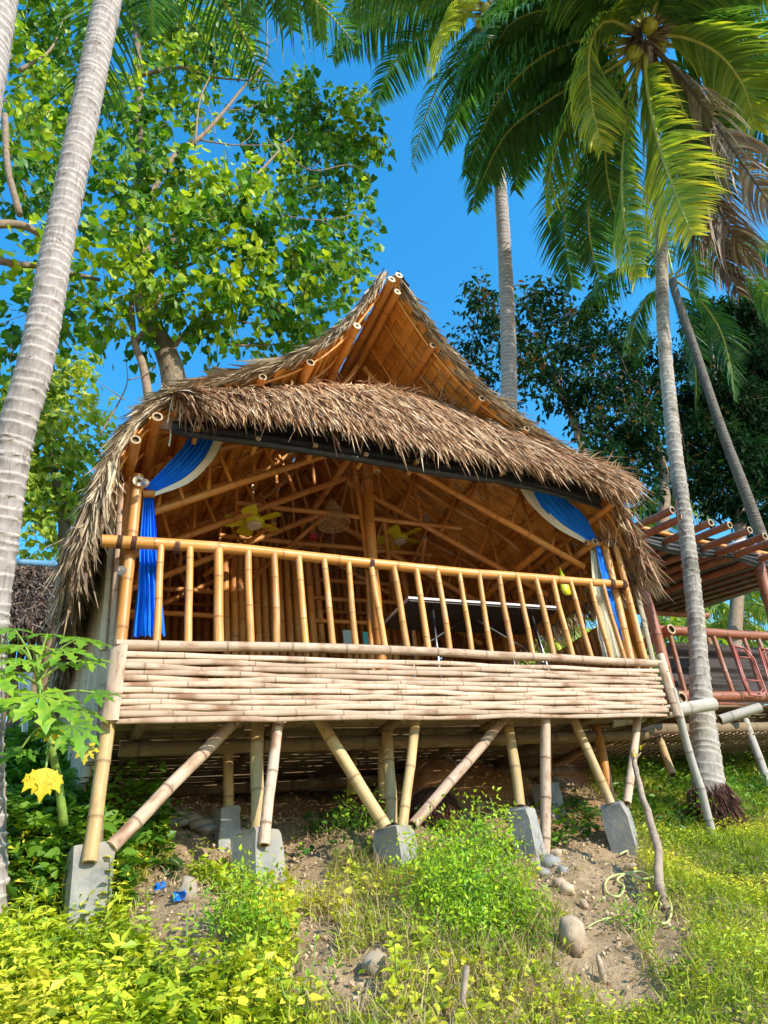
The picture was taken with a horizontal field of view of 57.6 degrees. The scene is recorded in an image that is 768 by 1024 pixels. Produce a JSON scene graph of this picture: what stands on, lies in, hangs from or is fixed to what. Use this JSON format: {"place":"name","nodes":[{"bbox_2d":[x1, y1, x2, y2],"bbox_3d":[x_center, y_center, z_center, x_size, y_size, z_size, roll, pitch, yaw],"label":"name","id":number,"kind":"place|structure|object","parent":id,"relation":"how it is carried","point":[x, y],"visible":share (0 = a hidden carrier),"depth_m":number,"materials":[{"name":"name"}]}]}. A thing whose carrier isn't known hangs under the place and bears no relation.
{"place":"outdoors","nodes":[
{"label":"outdoors","id":0,"kind":"place"},
{"bbox_2d":[0,0,767,723],"label":"sky","id":1,"kind":"structure","parent":0,"point":[431,239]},
{"bbox_2d":[14,758,767,1023],"bbox_3d":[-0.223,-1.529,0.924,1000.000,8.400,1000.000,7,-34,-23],"label":"ground","id":2,"kind":"structure","parent":0,"point":[478,776],"depth_m":4.11,"materials":[{"name":"soil"}]},
{"bbox_2d":[0,0,18,126],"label":"palm tree","id":3,"kind":"object","parent":2,"relation":"on","point":[8,10],"visible":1,"depth_m":4.33,"materials":[{"name":"grey plant"}]},
{"bbox_2d":[0,901,32,967],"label":"weed plant","id":4,"kind":"object","parent":2,"relation":"on","point":[18,919],"visible":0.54,"depth_m":3.13,"materials":[{"name":"green plant"}]},
{"bbox_2d":[5,630,55,740],"bbox_3d":[-7.535,3.969,12.040,6.579,5.246,4.522,7,-34,-23],"label":"bush","id":5,"kind":"object","parent":2,"relation":"on","point":[31,672],"visible":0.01,"depth_m":12.34,"materials":[{"name":"green plant"}]},
{"bbox_2d":[3,559,58,754],"bbox_3d":[-4.101,1.623,8.019,2.431,3.095,1.402,7,-34,-23],"label":"thatched hut","id":6,"kind":"object","parent":2,"relation":"on","point":[29,605],"visible":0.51,"depth_m":8.21,"materials":[{"name":"brown plant"}]},
{"bbox_2d":[18,672,32,737],"bbox_3d":[-3.180,1.691,6.149,0.144,0.579,0.041,7,-34,-23],"label":"sheet","id":7,"kind":"object","parent":6,"relation":"hanging from","point":[24,727],"visible":0.38,"depth_m":6.22,"materials":[{"name":"white plastic"}]},
{"bbox_2d":[21,877,49,934],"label":"weed plant","id":8,"kind":"object","parent":2,"relation":"on","point":[31,904],"visible":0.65,"depth_m":3.47,"materials":[{"name":"green plant"}]},
{"bbox_2d":[0,339,120,582],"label":"broadleaf tree","id":9,"kind":"object","parent":2,"relation":"on","point":[51,493],"visible":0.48,"depth_m":17.38,"materials":[{"name":"green plant"}]},
{"bbox_2d":[0,627,124,826],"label":"papaya plant","id":10,"kind":"object","parent":2,"relation":"on","point":[44,781],"visible":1,"depth_m":3.46,"materials":[{"name":"green plant"}]},
{"bbox_2d":[59,839,80,907],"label":"weed plant","id":11,"kind":"object","parent":2,"relation":"on","point":[62,888],"visible":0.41,"depth_m":3.73,"materials":[{"name":"green plant"}]},
{"bbox_2d":[66,923,96,973],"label":"weed plant","id":12,"kind":"object","parent":2,"relation":"on","point":[87,937],"visible":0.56,"depth_m":3.19,"materials":[{"name":"green plant"}]},
{"bbox_2d":[3,720,183,918],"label":"shade plants","id":13,"kind":"object","parent":2,"relation":"on","point":[18,802],"visible":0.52,"depth_m":4.33,"materials":[{"name":"green plant"}]},
{"bbox_2d":[96,855,122,930],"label":"weed plant","id":14,"kind":"object","parent":2,"relation":"on","point":[110,878],"visible":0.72,"depth_m":3.68,"materials":[{"name":"green plant"}]},
{"bbox_2d":[0,788,226,1023],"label":"broad weeds","id":15,"kind":"object","parent":2,"relation":"on","point":[77,975],"visible":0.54,"depth_m":2.85,"materials":[{"name":"green plant"}]},
{"bbox_2d":[134,885,160,942],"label":"weed plant","id":16,"kind":"object","parent":2,"relation":"on","point":[147,899],"visible":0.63,"depth_m":3.42,"materials":[{"name":"green plant"}]},
{"bbox_2d":[153,881,165,890],"bbox_3d":[-1.266,2.114,3.948,0.067,0.047,0.034,10,-35,-27],"label":"plastic wrapper","id":17,"kind":"object","parent":2,"relation":"on","point":[157,886],"visible":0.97,"depth_m":3.94,"materials":[{"name":"blue plastic"}]},
{"bbox_2d":[0,853,323,1023],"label":"creeping vines","id":18,"kind":"object","parent":2,"relation":"on","point":[257,983],"visible":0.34,"depth_m":2.85,"materials":[{"name":"green plant"}]},
{"bbox_2d":[173,889,185,901],"bbox_3d":[-1.083,2.026,3.694,0.069,0.054,0.045,7,-34,-23],"label":"plastic wrapper","id":19,"kind":"object","parent":2,"relation":"on","point":[178,895],"visible":1,"depth_m":3.70,"materials":[{"name":"blue plastic"}]},
{"bbox_2d":[0,0,361,915],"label":"palm tree","id":20,"kind":"object","parent":2,"relation":"on","point":[24,400],"visible":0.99,"depth_m":4.86,"materials":[{"name":"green plant"}]},
{"bbox_2d":[166,907,198,975],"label":"weed plant","id":21,"kind":"object","parent":2,"relation":"on","point":[187,933],"visible":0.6,"depth_m":3.09,"materials":[{"name":"green plant"}]},
{"bbox_2d":[176,876,196,903],"bbox_3d":[-1.064,2.035,3.757,0.117,0.144,0.093,7,-34,-23],"label":"rock","id":22,"kind":"object","parent":2,"relation":"on","point":[185,883],"visible":0.82,"depth_m":3.73,"materials":[{"name":"stone"}]},
{"bbox_2d":[0,0,396,435],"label":"broadleaf tree","id":23,"kind":"object","parent":2,"relation":"on","point":[140,263],"visible":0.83,"depth_m":11.88,"materials":[{"name":"green plant"}]},
{"bbox_2d":[151,804,246,835],"bbox_3d":[-1.396,2.241,5.057,0.901,0.332,0.399,-11,-31,5],"label":"stone pile","id":24,"kind":"object","parent":2,"relation":"on","point":[200,824],"visible":0.48,"depth_m":4.98,"materials":[{"name":"stone"}]},
{"bbox_2d":[218,793,250,797],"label":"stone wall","id":25,"kind":"structure","parent":2,"relation":"on","point":[244,795],"depth_m":6.53,"materials":[{"name":"grey stone"}]},
{"bbox_2d":[169,836,324,977],"bbox_3d":[-0.649,1.928,3.285,0.540,0.781,0.612,-25,-35,26],"label":"shrub","id":26,"kind":"object","parent":2,"relation":"on","point":[255,901],"visible":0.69,"depth_m":3.30,"materials":[{"name":"green plant"}]},
{"bbox_2d":[0,830,587,1023],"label":"slope grass","id":27,"kind":"structure","parent":2,"relation":"on","point":[274,984],"depth_m":3.12,"materials":[{"name":"green plant"}]},
{"bbox_2d":[238,936,365,1016],"bbox_3d":[-0.310,1.882,2.684,0.506,0.478,0.364,7,-34,-23],"label":"shrub","id":28,"kind":"object","parent":2,"relation":"on","point":[280,979],"visible":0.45,"depth_m":2.73,"materials":[{"name":"green plant"}]},
{"bbox_2d":[315,780,384,843],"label":"shrub","id":29,"kind":"object","parent":2,"relation":"on","point":[359,821],"visible":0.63,"depth_m":5.08,"materials":[{"name":"green plant"}]},
{"bbox_2d":[361,951,384,976],"bbox_3d":[-0.049,1.964,3.040,0.120,0.096,0.087,7,-34,-23],"label":"rock","id":30,"kind":"object","parent":2,"relation":"on","point":[371,961],"visible":0.91,"depth_m":3.01,"materials":[{"name":"stone"}]},
{"bbox_2d":[38,268,717,934],"bbox_3d":[-0.483,1.081,7.063,5.374,5.406,4.869,7,-34,-23],"label":"bamboo hut","id":31,"kind":"object","parent":2,"relation":"on","point":[256,676],"visible":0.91,"depth_m":5.78,"materials":[{"name":"beige wood"}]},
{"bbox_2d":[116,566,126,575],"bbox_3d":[-1.743,0.395,4.636,0.064,0.064,0.090,7,-34,-23],"label":"light bulb","id":32,"kind":"object","parent":31,"relation":"attached to","point":[121,570],"visible":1,"depth_m":4.60,"materials":[{"name":"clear glass"}]},
{"bbox_2d":[140,479,149,488],"bbox_3d":[-1.728,-0.201,5.048,0.064,0.064,0.090,7,-34,-23],"label":"light bulb","id":33,"kind":"object","parent":31,"relation":"attached to","point":[145,483],"visible":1,"depth_m":5.02,"materials":[{"name":"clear glass"}]},
{"bbox_2d":[160,411,180,429],"bbox_3d":[-1.633,-0.697,5.335,0.172,0.190,0.008,11,-36,-29],"label":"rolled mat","id":34,"kind":"object","parent":31,"relation":"attached to","point":[169,425],"visible":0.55,"depth_m":5.32,"materials":[{"name":"brown wicker"}]},
{"bbox_2d":[132,437,221,637],"bbox_3d":[-1.501,0.114,5.197,0.606,1.742,0.101,5,-33,-20],"label":"curtain","id":35,"kind":"object","parent":31,"relation":"hanging from","point":[189,462],"visible":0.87,"depth_m":5.21,"materials":[{"name":"blue fabric"}]},
{"bbox_2d":[225,484,281,536],"bbox_3d":[-1.248,-0.059,6.631,0.532,0.470,0.537,7,-34,-23],"label":"ceiling fan","id":36,"kind":"object","parent":31,"relation":"hanging from","point":[249,525],"visible":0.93,"depth_m":6.50,"materials":[{"name":"yellow plastic"}]},
{"bbox_2d":[308,533,317,540],"bbox_3d":[-0.806,0.284,7.933,0.090,0.070,0.050,7,-34,-23],"label":"red box","id":37,"kind":"object","parent":31,"relation":"attached to","point":[312,536],"visible":1,"depth_m":7.91,"materials":[{"name":"red"}]},
{"bbox_2d":[317,459,349,532],"bbox_3d":[-0.542,-0.210,7.090,0.329,0.804,0.329,7,-34,-23],"label":"wicker lamp","id":38,"kind":"object","parent":31,"relation":"hanging from","point":[333,503],"visible":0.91,"depth_m":6.96,"materials":[{"name":"brown wicker"}]},
{"bbox_2d":[343,630,351,643],"bbox_3d":[-0.353,1.303,7.145,0.132,0.204,0.004,7,-34,-23],"label":"notice","id":39,"kind":"object","parent":31,"relation":"attached to","point":[347,637],"visible":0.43,"depth_m":7.15,"materials":[{"name":"paper"}]},
{"bbox_2d":[362,632,368,644],"bbox_3d":[-0.176,1.309,7.232,0.084,0.144,0.004,7,-34,-23],"label":"notice","id":40,"kind":"object","parent":31,"relation":"attached to","point":[365,638],"visible":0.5,"depth_m":7.22,"materials":[{"name":"teal paper"}]},
{"bbox_2d":[171,411,602,508],"bbox_3d":[0.257,-0.431,6.102,4.101,0.481,0.101,7,-34,-23],"label":"tarp","id":41,"kind":"object","parent":31,"relation":"attached to","point":[276,439],"visible":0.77,"depth_m":5.98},
{"bbox_2d":[377,513,421,549],"bbox_3d":[0.158,0.155,8.135,0.576,0.470,0.568,7,-34,-23],"label":"ceiling fan","id":42,"kind":"object","parent":31,"relation":"hanging from","point":[400,538],"visible":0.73,"depth_m":7.98,"materials":[{"name":"yellow plastic"}]},
{"bbox_2d":[384,596,556,695],"bbox_3d":[0.863,1.405,6.230,1.575,1.033,0.640,7,-34,-23],"label":"folding table","id":43,"kind":"object","parent":31,"relation":"on","point":[455,615],"visible":0.56,"depth_m":6.39,"materials":[{"name":"white plastic"}]},
{"bbox_2d":[559,567,570,595],"bbox_3d":[1.715,0.662,6.675,0.122,0.295,0.066,7,-34,-23],"label":"hanging bag","id":44,"kind":"object","parent":31,"relation":"hanging from","point":[565,589],"visible":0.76,"depth_m":6.61,"materials":[{"name":"yellow plastic"}]},
{"bbox_2d":[520,489,622,657],"bbox_3d":[1.778,0.538,6.538,0.861,1.670,0.156,11,-36,-29],"label":"curtain","id":45,"kind":"object","parent":31,"relation":"hanging from","point":[565,516],"visible":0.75,"depth_m":6.78,"materials":[{"name":"blue fabric"}]},
{"bbox_2d":[163,788,601,879],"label":"shade plants","id":46,"kind":"object","parent":2,"relation":"on","point":[556,811],"visible":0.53,"depth_m":5.37,"materials":[{"name":"green plant"}]},
{"bbox_2d":[380,934,420,995],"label":"weed plant","id":47,"kind":"object","parent":2,"relation":"on","point":[398,948],"visible":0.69,"depth_m":2.89,"materials":[{"name":"green plant"}]},
{"bbox_2d":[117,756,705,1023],"bbox_3d":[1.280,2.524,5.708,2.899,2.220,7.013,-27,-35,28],"label":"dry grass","id":48,"kind":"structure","parent":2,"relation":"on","point":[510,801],"depth_m":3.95,"materials":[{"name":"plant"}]},
{"bbox_2d":[133,760,689,1010],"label":"soil clods","id":49,"kind":"object","parent":2,"relation":"on","point":[351,981],"visible":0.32,"depth_m":4.36,"materials":[{"name":"brown soil"}]},
{"bbox_2d":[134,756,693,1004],"bbox_3d":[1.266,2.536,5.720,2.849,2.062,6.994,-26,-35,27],"label":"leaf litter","id":50,"kind":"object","parent":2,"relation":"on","point":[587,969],"visible":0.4,"depth_m":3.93,"materials":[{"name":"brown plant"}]},
{"bbox_2d":[402,756,455,790],"bbox_3d":[0.424,2.455,6.403,0.517,0.425,0.435,7,-34,-23],"label":"soil mound","id":51,"kind":"object","parent":2,"relation":"on","point":[429,772],"visible":0.41,"depth_m":6.26,"materials":[{"name":"brown soil"}]},
{"bbox_2d":[409,787,462,830],"bbox_3d":[0.405,2.434,5.585,0.462,0.440,0.456,7,-34,-23],"label":"palm stump","id":52,"kind":"object","parent":2,"relation":"on","point":[449,800],"visible":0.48,"depth_m":5.50,"materials":[{"name":"brown plant"}]},
{"bbox_2d":[297,815,582,1023],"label":"creeping vines","id":53,"kind":"object","parent":2,"relation":"on","point":[493,991],"visible":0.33,"depth_m":3.08,"materials":[{"name":"green plant"}]},
{"bbox_2d":[325,0,579,681],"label":"palm tree","id":54,"kind":"object","parent":2,"relation":"on","point":[450,17],"visible":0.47,"depth_m":16.41,"materials":[{"name":"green plant"}]},
{"bbox_2d":[300,804,606,1023],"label":"dry grass","id":55,"kind":"structure","parent":2,"relation":"on","point":[450,970],"depth_m":3.16,"materials":[{"name":"green plant"}]},
{"bbox_2d":[460,965,469,1022],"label":"stake","id":56,"kind":"object","parent":2,"relation":"on","point":[465,976],"visible":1,"depth_m":2.71,"materials":[{"name":"grey wood"}]},
{"bbox_2d":[383,783,571,958],"bbox_3d":[0.442,1.965,3.615,1.138,1.067,0.774,7,-34,-23],"label":"shrub","id":57,"kind":"object","parent":2,"relation":"on","point":[471,897],"visible":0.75,"depth_m":3.59,"materials":[{"name":"green plant"}]},
{"bbox_2d":[477,615,587,691],"bbox_3d":[3.054,3.613,13.958,4.235,4.246,4.294,-22,-33,22],"label":"bush","id":58,"kind":"object","parent":2,"relation":"on","point":[558,647],"depth_m":13.13,"materials":[{"name":"green plant"}]},
{"bbox_2d":[442,266,649,639],"bbox_3d":[6.582,-1.388,21.128,9.824,17.993,3.568,7,-34,-23],"label":"fine leaved tree","id":59,"kind":"object","parent":2,"relation":"on","point":[562,353],"visible":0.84,"depth_m":22.97,"materials":[{"name":"green plant"}]},
{"bbox_2d":[522,848,569,887],"bbox_3d":[1.074,2.423,4.769,0.346,0.310,0.919,-11,-31,5],"label":"rubble heap","id":60,"kind":"object","parent":2,"relation":"on","point":[552,859],"visible":0.46,"depth_m":4.72,"materials":[{"name":"stone"}]},
{"bbox_2d":[560,883,574,894],"bbox_3d":[1.094,2.258,4.183,0.091,0.070,0.098,-14,-31,9],"label":"rock","id":61,"kind":"object","parent":2,"relation":"on","point":[567,888],"visible":0.95,"depth_m":4.16,"materials":[{"name":"beige stone"}]},
{"bbox_2d":[558,915,588,956],"bbox_3d":[0.936,2.118,3.475,0.128,0.201,0.120,21,-42,-40],"label":"rock","id":62,"kind":"object","parent":2,"relation":"on","point":[571,928],"visible":0.84,"depth_m":3.44,"materials":[{"name":"beige stone"}]},
{"bbox_2d":[579,899,588,908],"bbox_3d":[1.160,2.278,4.062,0.044,0.058,0.053,7,-34,-23],"label":"rock","id":63,"kind":"object","parent":2,"relation":"on","point":[583,904],"visible":0.97,"depth_m":4.05,"materials":[{"name":"beige stone"}]},
{"bbox_2d":[436,0,767,834],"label":"palm tree","id":64,"kind":"object","parent":2,"relation":"on","point":[696,134],"visible":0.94,"depth_m":10.43,"materials":[{"name":"green plant"}]},
{"bbox_2d":[596,953,607,985],"bbox_3d":[1.025,2.168,3.297,0.030,0.145,0.036,7,-34,-23],"label":"rock","id":65,"kind":"object","parent":2,"relation":"on","point":[600,967],"visible":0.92,"depth_m":3.29,"materials":[{"name":"beige stone"}]},
{"bbox_2d":[541,329,688,658],"bbox_3d":[7.881,-0.730,20.308,8.673,15.727,3.773,7,-34,-23],"label":"fine leaved tree","id":66,"kind":"object","parent":2,"relation":"on","point":[625,438],"visible":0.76,"depth_m":20.75,"materials":[{"name":"green plant"}]},
{"bbox_2d":[586,917,669,993],"bbox_3d":[1.201,2.225,3.519,0.279,0.316,0.809,-12,-31,6],"label":"cord","id":67,"kind":"object","parent":2,"relation":"on","point":[645,940],"visible":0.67,"depth_m":3.64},
{"bbox_2d":[623,862,636,870],"bbox_3d":[1.731,2.495,4.913,0.101,0.051,0.099,-6,-31,-4],"label":"rock","id":68,"kind":"object","parent":2,"relation":"on","point":[632,865],"visible":0.67,"depth_m":4.89,"materials":[{"name":"beige stone"}]},
{"bbox_2d":[582,867,679,936],"bbox_3d":[1.395,2.232,3.875,0.512,0.470,0.482,-10,-31,2],"label":"shrub","id":69,"kind":"object","parent":2,"relation":"on","point":[639,914],"visible":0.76,"depth_m":3.87,"materials":[{"name":"green plant"}]},
{"bbox_2d":[604,846,672,924],"bbox_3d":[1.645,2.430,4.593,0.374,0.477,1.354,-16,-32,13],"label":"garden hose","id":70,"kind":"object","parent":2,"relation":"on","point":[629,873],"visible":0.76,"depth_m":4.51,"materials":[{"name":"rubber"}]},
{"bbox_2d":[630,744,669,914],"bbox_3d":[1.791,2.099,4.734,0.136,1.110,0.830,-23,-34,23],"label":"branch prop","id":71,"kind":"object","parent":2,"relation":"on","point":[659,884],"visible":0.93,"depth_m":4.55,"materials":[{"name":"grey wood"}]},
{"bbox_2d":[590,609,725,689],"bbox_3d":[9.046,6.940,23.648,9.401,7.132,6.042,7,-34,-23],"label":"bush","id":72,"kind":"object","parent":2,"relation":"on","point":[679,639],"visible":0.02,"depth_m":24.24,"materials":[{"name":"green plant"}]},
{"bbox_2d":[554,506,767,786],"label":"bamboo pavilion","id":73,"kind":"structure","parent":2,"relation":"on","point":[735,570],"depth_m":8.53,"materials":[{"name":"brown wood"}]},
{"bbox_2d":[727,538,747,545],"bbox_3d":[4.573,0.411,9.024,0.266,0.100,0.100,-21,-33,20],"label":"tube light","id":74,"kind":"object","parent":73,"relation":"attached to","point":[731,543],"visible":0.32,"depth_m":9.02,"materials":[{"name":"white plastic"}]},
{"bbox_2d":[732,645,766,696],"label":"rod frame","id":75,"kind":"object","parent":73,"relation":"attached to","point":[752,658],"visible":1,"depth_m":7.96,"materials":[{"name":"red metal"}]},
{"bbox_2d":[758,647,767,680],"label":"rod frame","id":76,"kind":"object","parent":73,"relation":"attached to","point":[763,659],"visible":1,"depth_m":8.17,"materials":[{"name":"red metal"}]},
{"bbox_2d":[570,617,763,704],"bbox_3d":[6.072,4.077,15.514,5.768,4.348,3.386,-4,-31,-6],"label":"bush","id":77,"kind":"object","parent":2,"relation":"on","point":[673,619],"visible":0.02,"depth_m":15.87,"materials":[{"name":"green plant"}]},
{"bbox_2d":[566,215,767,543],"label":"palm tree","id":78,"kind":"object","parent":2,"relation":"on","point":[689,330],"visible":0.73,"depth_m":22.29,"materials":[{"name":"green plant"}]},
{"bbox_2d":[627,466,717,532],"bbox_3d":[10.089,3.493,22.785,4.330,10.809,4.561,-24,-34,24],"label":"palm tree","id":79,"kind":"object","parent":2,"relation":"on","point":[654,505],"visible":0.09,"depth_m":23.87,"materials":[{"name":"green plant"}]},
{"bbox_2d":[583,741,767,833],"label":"shade plants","id":80,"kind":"object","parent":2,"relation":"on","point":[732,779],"visible":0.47,"depth_m":6.97,"materials":[{"name":"green plant"}]},
{"bbox_2d":[613,750,767,790],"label":"slope grass","id":81,"kind":"structure","parent":2,"relation":"on","point":[727,765],"depth_m":8.21,"materials":[{"name":"green plant"}]},
{"bbox_2d":[657,594,752,640],"bbox_3d":[13.532,7.017,28.571,4.687,9.788,4.520,7,-34,-23],"label":"palm tree","id":82,"kind":"object","parent":2,"relation":"on","point":[661,618],"visible":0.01,"depth_m":29.97,"materials":[{"name":"green plant"}]},
{"bbox_2d":[658,274,767,646],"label":"fine leaved tree","id":83,"kind":"object","parent":2,"relation":"on","point":[746,416],"visible":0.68,"depth_m":22.65,"materials":[{"name":"green plant"}]},
{"bbox_2d":[705,827,724,850],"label":"weed plant","id":84,"kind":"object","parent":2,"relation":"on","point":[715,836],"visible":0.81,"depth_m":5.34,"materials":[{"name":"green plant"}]},
{"bbox_2d":[683,590,767,648],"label":"palm tree","id":85,"kind":"object","parent":2,"relation":"on","point":[755,609],"visible":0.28,"depth_m":19.73,"materials":[{"name":"green plant"}]},
{"bbox_2d":[734,862,753,886],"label":"weed plant","id":86,"kind":"object","parent":2,"relation":"on","point":[742,865],"visible":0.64,"depth_m":4.75,"materials":[{"name":"green plant"}]},
{"bbox_2d":[556,753,767,1023],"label":"slope grass","id":87,"kind":"structure","parent":0,"point":[736,971],"depth_m":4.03,"materials":[{"name":"green plant"}]}
]}

